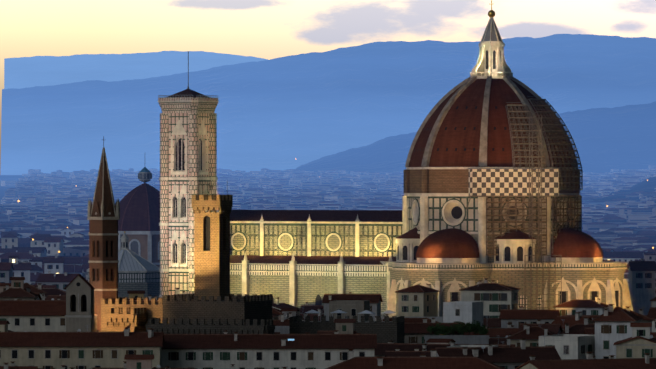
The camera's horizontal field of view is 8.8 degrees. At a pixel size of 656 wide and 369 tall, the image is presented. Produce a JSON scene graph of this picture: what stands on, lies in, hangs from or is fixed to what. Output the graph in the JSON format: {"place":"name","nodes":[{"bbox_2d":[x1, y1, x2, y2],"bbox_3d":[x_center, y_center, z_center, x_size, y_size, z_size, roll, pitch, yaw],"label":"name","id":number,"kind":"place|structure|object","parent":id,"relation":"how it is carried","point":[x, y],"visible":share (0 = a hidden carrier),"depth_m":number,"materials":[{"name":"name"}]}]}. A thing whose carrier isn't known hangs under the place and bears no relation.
{"place":"outdoors","nodes":[
{"label":"outdoors","id":0,"kind":"place"},
{"bbox_2d":[0,175,21,203],"bbox_3d":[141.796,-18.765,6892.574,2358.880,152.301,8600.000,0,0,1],"label":"mountain","id":1,"kind":"structure","parent":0,"point":[3,189],"depth_m":8303.41,"materials":[{"name":"blue"}]},
{"bbox_2d":[4,51,267,88],"bbox_3d":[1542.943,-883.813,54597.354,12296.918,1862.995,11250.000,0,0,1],"label":"hill ridge","id":2,"kind":"structure","parent":0,"point":[25,72],"depth_m":55761.07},
{"bbox_2d":[118,167,159,266],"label":"chapel dome","id":3,"kind":"structure","parent":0,"point":[138,222],"depth_m":1634.42,"materials":[{"name":"paint"}]},
{"bbox_2d":[192,175,232,299],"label":"crenellated tower","id":4,"kind":"structure","parent":0,"point":[211,253],"depth_m":997.50,"materials":[{"name":"stone"}]},
{"bbox_2d":[0,34,655,174],"bbox_3d":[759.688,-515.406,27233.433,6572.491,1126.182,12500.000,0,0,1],"label":"hill ridge","id":5,"kind":"structure","parent":0,"point":[288,112],"depth_m":25999.53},
{"bbox_2d":[0,101,655,178],"bbox_3d":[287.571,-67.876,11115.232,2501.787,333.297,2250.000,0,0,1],"label":"hill","id":6,"kind":"structure","parent":0,"point":[619,138],"depth_m":10828.30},
{"bbox_2d":[0,0,655,168],"label":"sky","id":7,"kind":"structure","parent":0,"point":[266,29],"materials":[{"name":"beige"}]},
{"bbox_2d":[289,310,403,342],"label":"crenellated house","id":8,"kind":"structure","parent":0,"point":[386,330],"depth_m":1000.97,"materials":[{"name":"stone"}]},
{"bbox_2d":[591,176,655,199],"bbox_3d":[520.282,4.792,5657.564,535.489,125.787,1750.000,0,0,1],"label":"hill","id":9,"kind":"structure","parent":0,"point":[645,185],"depth_m":5406.12,"materials":[{"name":"blue"}]},
{"label":"ground","id":10,"kind":"structure","parent":0,"visible":0},
{"bbox_2d":[87,136,119,331],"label":"church spire","id":11,"kind":"structure","parent":10,"relation":"on","point":[103,217],"depth_m":1003.13,"materials":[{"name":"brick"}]},
{"bbox_2d":[86,231,159,299],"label":"baptistery","id":12,"kind":"structure","parent":10,"relation":"on","point":[136,272],"depth_m":1407.21,"materials":[{"name":"stone"}]},
{"bbox_2d":[101,294,274,333],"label":"crenellated building","id":13,"kind":"structure","parent":10,"relation":"on","point":[193,314],"depth_m":986.65,"materials":[{"name":"brown stone"}]},
{"bbox_2d":[158,51,218,297],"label":"campanile","id":14,"kind":"structure","parent":10,"relation":"on","point":[188,135],"depth_m":1358.17,"materials":[{"name":"stone"}]},
{"bbox_2d":[0,274,608,368],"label":"city buildings","id":15,"kind":"structure","parent":10,"relation":"on","point":[56,335],"depth_m":910.38,"materials":[{"name":"beige paint"}]},
{"bbox_2d":[0,165,655,248],"bbox_3d":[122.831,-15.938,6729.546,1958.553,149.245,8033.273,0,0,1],"label":"distant city","id":16,"kind":"object","parent":10,"relation":"on","point":[54,203],"visible":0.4,"depth_m":5639.09,"materials":[{"name":"stone"}]},
{"bbox_2d":[0,301,655,368],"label":"city","id":17,"kind":"object","parent":10,"relation":"on","point":[617,337],"visible":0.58,"depth_m":875.33,"materials":[{"name":"white paint"}]},
{"bbox_2d":[0,277,655,346],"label":"city","id":18,"kind":"object","parent":10,"relation":"on","point":[578,322],"visible":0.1,"depth_m":1129.18,"materials":[{"name":"paint"}]},
{"bbox_2d":[0,250,655,314],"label":"city","id":19,"kind":"object","parent":10,"relation":"on","point":[61,273],"visible":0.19,"depth_m":1490.58,"materials":[{"name":"grey paint"}]},
{"bbox_2d":[0,228,655,263],"bbox_3d":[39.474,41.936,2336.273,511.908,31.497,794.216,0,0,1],"label":"city","id":20,"kind":"object","parent":10,"relation":"on","point":[68,242],"visible":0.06,"depth_m":2171.58,"materials":[{"name":"beige paint"}]},
{"bbox_2d":[223,0,632,316],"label":"cathedral","id":21,"kind":"structure","parent":10,"relation":"on","point":[432,232],"depth_m":1322.77,"materials":[{"name":"stone"}]},
{"bbox_2d":[424,320,488,344],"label":"roof garden trees","id":22,"kind":"object","parent":10,"relation":"on","point":[460,328],"visible":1,"depth_m":1079.43,"materials":[{"name":"green plant"}]},
{"bbox_2d":[486,96,582,309],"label":"scaffolding","id":23,"kind":"object","parent":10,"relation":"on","point":[531,209],"visible":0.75,"depth_m":1314.83,"materials":[{"name":"metal"}]},
{"bbox_2d":[466,168,559,209],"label":"checkered sheeting","id":24,"kind":"object","parent":23,"relation":"on","point":[498,182],"visible":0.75,"depth_m":1310.50,"materials":[{"name":"fabric"}]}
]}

